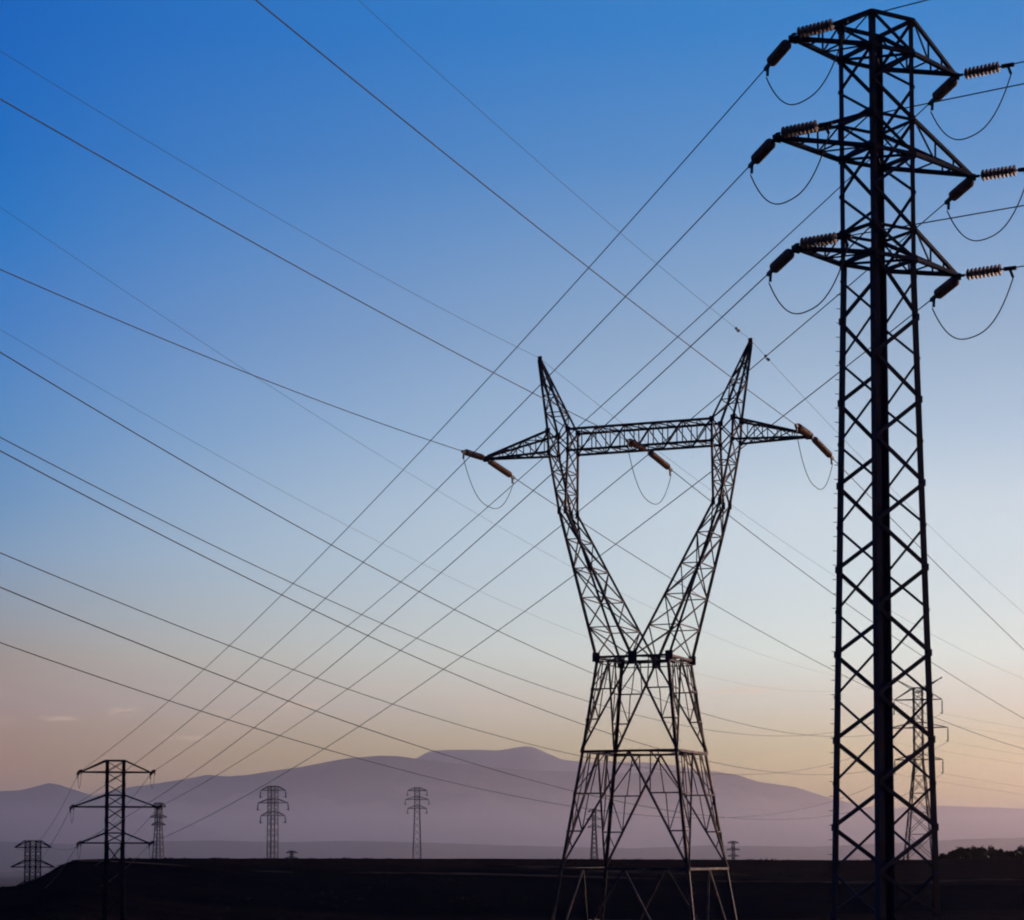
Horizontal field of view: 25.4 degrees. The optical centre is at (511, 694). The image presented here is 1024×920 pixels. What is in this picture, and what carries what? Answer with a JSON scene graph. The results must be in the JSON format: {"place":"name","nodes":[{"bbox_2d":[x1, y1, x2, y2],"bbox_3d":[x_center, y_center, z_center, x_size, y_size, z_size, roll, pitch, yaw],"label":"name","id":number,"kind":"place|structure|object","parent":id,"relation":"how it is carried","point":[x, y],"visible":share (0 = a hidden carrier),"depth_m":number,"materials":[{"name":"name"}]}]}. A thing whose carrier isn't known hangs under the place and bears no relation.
{"place":"outdoors","nodes":[
{"label":"outdoors","id":0,"kind":"place"},
{"bbox_2d":[0,783,243,844],"bbox_3d":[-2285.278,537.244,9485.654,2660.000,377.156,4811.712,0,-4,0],"label":"mountain","id":1,"kind":"structure","parent":0,"point":[31,813],"depth_m":8844.86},
{"bbox_2d":[94,756,874,847],"bbox_3d":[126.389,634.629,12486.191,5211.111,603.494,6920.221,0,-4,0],"label":"mountain ridge","id":2,"kind":"structure","parent":0,"point":[351,799],"depth_m":11081.22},
{"bbox_2d":[0,857,1023,919],"bbox_3d":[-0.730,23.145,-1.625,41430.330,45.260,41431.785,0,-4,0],"label":"ground","id":3,"kind":"structure","parent":0,"point":[985,900],"depth_m":315.48,"materials":[{"name":"black soil"}]},
{"bbox_2d":[10,840,54,885],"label":"lattice tower","id":4,"kind":"structure","parent":3,"relation":"on","point":[30,860],"depth_m":415.19,"materials":[{"name":"grey metal"}]},
{"bbox_2d":[11,810,69,871],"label":"power line","id":5,"kind":"object","parent":4,"relation":"attached to","point":[48,848],"visible":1,"depth_m":277.42,"materials":[{"name":"metal"}]},
{"bbox_2d":[51,775,149,849],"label":"power line","id":6,"kind":"object","parent":4,"relation":"attached to","point":[111,821],"visible":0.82,"depth_m":282.04,"materials":[{"name":"metal"}]},
{"bbox_2d":[74,760,156,919],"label":"lattice tower","id":7,"kind":"structure","parent":3,"relation":"on","point":[106,833],"depth_m":233.86,"materials":[{"name":"black metal"}]},
{"bbox_2d":[150,802,166,857],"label":"lattice tower","id":8,"kind":"structure","parent":3,"relation":"on","point":[156,822],"depth_m":758.53,"materials":[{"name":"metal"}]},
{"bbox_2d":[258,786,287,857],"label":"lattice tower","id":9,"kind":"structure","parent":3,"relation":"on","point":[271,811],"depth_m":653.80,"materials":[{"name":"metal"}]},
{"bbox_2d":[286,851,297,857],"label":"lattice tower","id":10,"kind":"structure","parent":3,"relation":"on","point":[291,852],"depth_m":1495.42,"materials":[{"name":"metal"}]},
{"bbox_2d":[406,787,428,858],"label":"lattice tower","id":11,"kind":"structure","parent":3,"relation":"on","point":[416,799],"depth_m":927.98,"materials":[{"name":"metal"}]},
{"bbox_2d":[1,857,1023,919],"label":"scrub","id":12,"kind":"object","parent":3,"relation":"on","point":[398,874],"visible":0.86,"depth_m":334.22,"materials":[{"name":"black plant"}]},
{"bbox_2d":[586,809,600,858],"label":"lattice tower","id":13,"kind":"structure","parent":3,"relation":"on","point":[593,834],"depth_m":1047.57,"materials":[{"name":"metal"}]},
{"bbox_2d":[483,338,813,919],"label":"shaped tower","id":14,"kind":"structure","parent":3,"relation":"on","point":[656,660],"depth_m":129.38,"materials":[{"name":"metal"}]},
{"bbox_2d":[0,51,538,357],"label":"earth wire","id":15,"kind":"object","parent":14,"relation":"attached to","point":[237,194],"visible":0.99,"depth_m":95.91,"materials":[{"name":"metal"}]},
{"bbox_2d":[461,449,484,459],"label":"insulator string","id":16,"kind":"object","parent":14,"relation":"attached to","point":[475,455],"visible":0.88,"depth_m":131.74,"materials":[{"name":"brown ceramic"}]},
{"bbox_2d":[0,269,461,450],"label":"power line","id":17,"kind":"object","parent":16,"relation":"attached to","point":[211,358],"visible":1,"depth_m":100.77,"materials":[{"name":"metal"}]},
{"bbox_2d":[463,458,512,508],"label":"jumper cable","id":18,"kind":"object","parent":16,"relation":"hanging from","point":[478,497],"visible":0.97,"depth_m":132.84,"materials":[{"name":"metal"}]},
{"bbox_2d":[488,460,514,483],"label":"insulator string","id":19,"kind":"object","parent":14,"relation":"attached to","point":[500,468],"visible":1,"depth_m":135.60,"materials":[{"name":"brown ceramic"}]},
{"bbox_2d":[515,478,1022,748],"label":"power line","id":20,"kind":"object","parent":19,"relation":"attached to","point":[747,623],"visible":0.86,"depth_m":170.06,"materials":[{"name":"metal"}]},
{"bbox_2d":[360,1,747,337],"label":"earth wire","id":21,"kind":"object","parent":14,"relation":"attached to","point":[533,157],"visible":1,"depth_m":93.03,"materials":[{"name":"metal"}]},
{"bbox_2d":[626,438,646,450],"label":"insulator string","id":22,"kind":"object","parent":14,"relation":"attached to","point":[635,444],"visible":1,"depth_m":127.87,"materials":[{"name":"brown ceramic"}]},
{"bbox_2d":[0,98,625,439],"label":"power line","id":23,"kind":"object","parent":22,"relation":"attached to","point":[279,256],"visible":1,"depth_m":84.01,"materials":[{"name":"metal"}]},
{"bbox_2d":[628,449,670,504],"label":"jumper cable","id":24,"kind":"object","parent":22,"relation":"hanging from","point":[638,486],"visible":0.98,"depth_m":128.69,"materials":[{"name":"metal"}]},
{"bbox_2d":[647,449,672,475],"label":"insulator string","id":25,"kind":"object","parent":14,"relation":"attached to","point":[658,459],"visible":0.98,"depth_m":131.81,"materials":[{"name":"brown ceramic"}]},
{"bbox_2d":[673,471,1023,718],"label":"power line","id":26,"kind":"object","parent":25,"relation":"attached to","point":[834,594],"visible":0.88,"depth_m":155.92,"materials":[{"name":"metal"}]},
{"bbox_2d":[542,360,1022,678],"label":"earth wire","id":27,"kind":"object","parent":14,"relation":"attached to","point":[754,521],"visible":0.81,"depth_m":162.22,"materials":[{"name":"metal"}]},
{"bbox_2d":[794,423,811,436],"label":"insulator string","id":28,"kind":"object","parent":14,"relation":"attached to","point":[802,429],"visible":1,"depth_m":124.29,"materials":[{"name":"brown ceramic"}]},
{"bbox_2d":[255,0,795,424],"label":"power line","id":29,"kind":"object","parent":28,"relation":"attached to","point":[492,191],"visible":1,"depth_m":77.83,"materials":[{"name":"metal"}]},
{"bbox_2d":[796,433,832,489],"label":"jumper cable","id":30,"kind":"object","parent":28,"relation":"hanging from","point":[806,472],"visible":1,"depth_m":125.32,"materials":[{"name":"metal"}]},
{"bbox_2d":[812,436,833,464],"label":"insulator string","id":31,"kind":"object","parent":14,"relation":"attached to","point":[823,448],"visible":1,"depth_m":128.32,"materials":[{"name":"brown ceramic"}]},
{"bbox_2d":[834,460,1023,649],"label":"power line","id":32,"kind":"object","parent":31,"relation":"attached to","point":[937,564],"visible":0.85,"depth_m":149.08,"materials":[{"name":"metal"}]},
{"bbox_2d":[757,347,1018,608],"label":"earth wire","id":33,"kind":"object","parent":14,"relation":"attached to","point":[860,456],"visible":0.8,"depth_m":143.98,"materials":[{"name":"metal"}]},
{"bbox_2d":[726,841,739,859],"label":"lattice tower","id":34,"kind":"structure","parent":3,"relation":"on","point":[733,856],"depth_m":1694.96,"materials":[{"name":"metal"}]},
{"bbox_2d":[771,8,976,919],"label":"lattice tower","id":35,"kind":"structure","parent":3,"relation":"on","point":[884,882],"depth_m":78.64,"materials":[{"name":"metal"}]},
{"bbox_2d":[748,138,775,173],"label":"insulator string","id":36,"kind":"object","parent":35,"relation":"attached to","point":[763,151],"visible":1,"depth_m":78.04,"materials":[{"name":"grey"}]},
{"bbox_2d":[75,167,747,804],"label":"power line","id":37,"kind":"object","parent":36,"relation":"attached to","point":[473,453],"visible":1,"depth_m":106.60,"materials":[{"name":"metal"}]},
{"bbox_2d":[764,39,791,75],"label":"insulator string","id":38,"kind":"object","parent":35,"relation":"attached to","point":[778,53],"visible":1,"depth_m":78.65,"materials":[{"name":"grey"}]},
{"bbox_2d":[82,70,763,769],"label":"power line","id":39,"kind":"object","parent":38,"relation":"attached to","point":[500,364],"visible":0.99,"depth_m":105.39,"materials":[{"name":"metal"}]},
{"bbox_2d":[766,249,794,281],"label":"insulator string","id":40,"kind":"object","parent":35,"relation":"attached to","point":[781,260],"visible":1,"depth_m":78.16,"materials":[{"name":"grey"}]},
{"bbox_2d":[81,275,766,841],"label":"power line","id":41,"kind":"object","parent":40,"relation":"attached to","point":[481,537],"visible":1,"depth_m":105.26,"materials":[{"name":"metal"}]},
{"bbox_2d":[774,120,832,138],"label":"insulator string","id":42,"kind":"object","parent":35,"relation":"attached to","point":[800,129],"visible":1,"depth_m":76.74,"materials":[{"name":"grey"}]},
{"bbox_2d":[750,133,828,204],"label":"jumper cable","id":43,"kind":"object","parent":42,"relation":"hanging from","point":[805,186],"visible":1,"depth_m":77.28,"materials":[{"name":"metal"}]},
{"bbox_2d":[832,83,1023,122],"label":"power line","id":44,"kind":"object","parent":42,"relation":"attached to","point":[928,103],"visible":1,"depth_m":74.78,"materials":[{"name":"metal"}]},
{"bbox_2d":[791,19,847,38],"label":"insulator string","id":45,"kind":"object","parent":35,"relation":"attached to","point":[818,27],"visible":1,"depth_m":77.35,"materials":[{"name":"grey"}]},
{"bbox_2d":[766,31,844,104],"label":"jumper cable","id":46,"kind":"object","parent":45,"relation":"hanging from","point":[819,87],"visible":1,"depth_m":77.82,"materials":[{"name":"metal"}]},
{"bbox_2d":[848,0,927,20],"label":"power line","id":47,"kind":"object","parent":45,"relation":"attached to","point":[888,10],"visible":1,"depth_m":76.28,"materials":[{"name":"metal"}]},
{"bbox_2d":[793,232,851,249],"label":"insulator string","id":48,"kind":"object","parent":35,"relation":"attached to","point":[820,240],"visible":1,"depth_m":76.85,"materials":[{"name":"grey"}]},
{"bbox_2d":[769,246,848,313],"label":"jumper cable","id":49,"kind":"object","parent":48,"relation":"hanging from","point":[824,297],"visible":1,"depth_m":77.39,"materials":[{"name":"metal"}]},
{"bbox_2d":[851,205,1023,235],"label":"power line","id":50,"kind":"object","parent":48,"relation":"attached to","point":[937,220],"visible":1,"depth_m":75.04,"materials":[{"name":"metal"}]},
{"bbox_2d":[928,77,957,110],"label":"insulator string","id":51,"kind":"object","parent":35,"relation":"attached to","point":[945,88],"visible":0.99,"depth_m":82.37,"materials":[{"name":"grey"}]},
{"bbox_2d":[156,105,927,769],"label":"power line","id":52,"kind":"object","parent":51,"relation":"attached to","point":[582,423],"visible":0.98,"depth_m":114.69,"materials":[{"name":"metal"}]},
{"bbox_2d":[930,277,959,306],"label":"insulator string","id":53,"kind":"object","parent":35,"relation":"attached to","point":[946,287],"visible":1,"depth_m":81.83,"materials":[{"name":"grey"}]},
{"bbox_2d":[154,300,929,841],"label":"power line","id":54,"kind":"object","parent":53,"relation":"attached to","point":[596,558],"visible":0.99,"depth_m":112.41,"materials":[{"name":"metal"}]},
{"bbox_2d":[944,177,973,209],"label":"insulator string","id":55,"kind":"object","parent":35,"relation":"attached to","point":[959,190],"visible":1,"depth_m":82.48,"materials":[{"name":"grey"}]},
{"bbox_2d":[163,204,943,804],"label":"power line","id":56,"kind":"object","parent":55,"relation":"attached to","point":[591,500],"visible":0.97,"depth_m":114.15,"materials":[{"name":"metal"}]},
{"bbox_2d":[959,61,1014,79],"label":"insulator string","id":57,"kind":"object","parent":35,"relation":"attached to","point":[974,72],"visible":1,"depth_m":81.03,"materials":[{"name":"grey"}]},
{"bbox_2d":[930,74,1011,139],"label":"jumper cable","id":58,"kind":"object","parent":57,"relation":"hanging from","point":[985,125],"visible":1,"depth_m":81.59,"materials":[{"name":"metal"}]},
{"bbox_2d":[960,264,1016,279],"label":"insulator string","id":59,"kind":"object","parent":35,"relation":"attached to","point":[976,273],"visible":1,"depth_m":80.50,"materials":[{"name":"grey"}]},
{"bbox_2d":[932,277,1013,339],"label":"jumper cable","id":60,"kind":"object","parent":59,"relation":"hanging from","point":[986,328],"visible":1,"depth_m":81.11,"materials":[{"name":"metal"}]},
{"bbox_2d":[975,165,1023,180],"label":"insulator string","id":61,"kind":"object","parent":35,"relation":"attached to","point":[999,173],"visible":1,"depth_m":81.18,"materials":[{"name":"brown"}]},
{"bbox_2d":[947,189,1023,240],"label":"jumper cable","id":62,"kind":"object","parent":61,"relation":"hanging from","point":[994,234],"visible":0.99,"depth_m":81.86,"materials":[{"name":"metal"}]},
{"bbox_2d":[893,676,947,859],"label":"lattice tower","id":63,"kind":"structure","parent":3,"relation":"on","point":[912,787],"depth_m":499.94,"materials":[{"name":"metal"}]},
{"bbox_2d":[0,329,857,690],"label":"earth wire","id":64,"kind":"object","parent":63,"relation":"attached to","point":[324,513],"visible":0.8,"depth_m":180.04,"materials":[{"name":"metal"}]},
{"bbox_2d":[0,207,941,680],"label":"earth wire","id":65,"kind":"object","parent":63,"relation":"attached to","point":[354,439],"visible":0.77,"depth_m":167.03,"materials":[{"name":"metal"}]},
{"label":"insulator string","id":66,"kind":"object","parent":63,"relation":"hanging from","visible":0},
{"bbox_2d":[0,352,924,736],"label":"power line","id":67,"kind":"object","parent":66,"relation":"attached to","point":[342,550],"visible":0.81,"depth_m":161.83,"materials":[{"name":"metal"}]},
{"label":"insulator string","id":68,"kind":"object","parent":63,"relation":"hanging from","visible":0},
{"bbox_2d":[0,437,893,735],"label":"power line","id":69,"kind":"object","parent":68,"relation":"attached to","point":[332,601],"visible":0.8,"depth_m":185.24,"materials":[{"name":"metal"}]},
{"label":"insulator string","id":70,"kind":"object","parent":63,"relation":"hanging from","visible":0},
{"bbox_2d":[0,450,947,774],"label":"power line","id":71,"kind":"object","parent":70,"relation":"attached to","point":[348,626],"visible":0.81,"depth_m":160.15,"materials":[{"name":"metal"}]},
{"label":"insulator string","id":72,"kind":"object","parent":63,"relation":"hanging from","visible":0},
{"bbox_2d":[0,552,872,774],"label":"power line","id":73,"kind":"object","parent":72,"relation":"attached to","point":[335,684],"visible":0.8,"depth_m":190.65,"materials":[{"name":"metal"}]},
{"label":"insulator string","id":74,"kind":"object","parent":63,"relation":"hanging from","visible":0},
{"bbox_2d":[0,587,942,819],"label":"power line","id":75,"kind":"object","parent":74,"relation":"attached to","point":[337,718],"visible":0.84,"depth_m":161.99,"materials":[{"name":"metal"}]},
{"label":"insulator string","id":76,"kind":"object","parent":63,"relation":"hanging from","visible":0},
{"bbox_2d":[0,642,870,817],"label":"power line","id":77,"kind":"object","parent":76,"relation":"attached to","point":[323,748],"visible":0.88,"depth_m":186.43,"materials":[{"name":"metal"}]},
{"bbox_2d":[939,853,951,858],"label":"tree","id":78,"kind":"object","parent":3,"relation":"on","point":[944,856],"visible":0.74,"depth_m":453.13,"materials":[{"name":"grey plant"}]},
{"bbox_2d":[948,850,961,858],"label":"tree","id":79,"kind":"object","parent":3,"relation":"on","point":[955,854],"visible":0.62,"depth_m":468.19,"materials":[{"name":"grey plant"}]},
{"bbox_2d":[953,846,964,858],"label":"tree","id":80,"kind":"object","parent":3,"relation":"on","point":[959,849],"visible":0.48,"depth_m":477.93,"materials":[{"name":"grey plant"}]},
{"bbox_2d":[960,846,980,858],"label":"tree","id":81,"kind":"object","parent":3,"relation":"on","point":[970,853],"visible":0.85,"depth_m":473.07,"materials":[{"name":"grey plant"}]},
{"bbox_2d":[976,846,997,857],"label":"tree","id":82,"kind":"object","parent":3,"relation":"on","point":[981,851],"visible":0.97,"depth_m":468.77,"materials":[{"name":"grey plant"}]},
{"bbox_2d":[995,848,1009,856],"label":"tree","id":83,"kind":"object","parent":3,"relation":"on","point":[1000,852],"visible":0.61,"depth_m":473.31,"materials":[{"name":"grey plant"}]},
{"bbox_2d":[1001,852,1014,856],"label":"tree","id":84,"kind":"object","parent":3,"relation":"on","point":[1010,854],"visible":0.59,"depth_m":468.39,"materials":[{"name":"grey plant"}]},
{"bbox_2d":[1010,850,1020,856],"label":"tree","id":85,"kind":"object","parent":3,"relation":"on","point":[1014,852],"visible":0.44,"depth_m":478.39,"materials":[{"name":"grey plant"}]},
{"bbox_2d":[1017,845,1023,856],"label":"tree","id":86,"kind":"object","parent":3,"relation":"on","point":[1020,850],"visible":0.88,"depth_m":469.32,"materials":[{"name":"grey plant"}]},
{"bbox_2d":[0,838,1023,871],"bbox_3d":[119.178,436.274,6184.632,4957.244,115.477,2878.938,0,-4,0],"label":"hills","id":87,"kind":"structure","parent":0,"point":[10,855],"depth_m":5815.19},
{"bbox_2d":[0,0,1023,808],"label":"sky","id":88,"kind":"structure","parent":0,"point":[610,97],"materials":[{"name":"blue"}]},
{"bbox_2d":[78,860,1023,882],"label":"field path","id":89,"kind":"structure","parent":0,"point":[611,877],"depth_m":335.95,"materials":[{"name":"black soil"}]},
{"bbox_2d":[415,746,696,772],"bbox_3d":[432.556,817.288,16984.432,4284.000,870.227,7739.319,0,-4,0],"label":"mountain","id":90,"kind":"structure","parent":0,"point":[528,758],"depth_m":16498.41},
{"bbox_2d":[483,864,752,875],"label":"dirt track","id":91,"kind":"structure","parent":0,"point":[672,873],"depth_m":347.29,"materials":[{"name":"black soil"}]},
{"bbox_2d":[839,806,1023,844],"bbox_3d":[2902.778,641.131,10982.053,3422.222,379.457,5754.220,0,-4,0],"label":"mountain","id":92,"kind":"structure","parent":0,"point":[958,822],"depth_m":10200.26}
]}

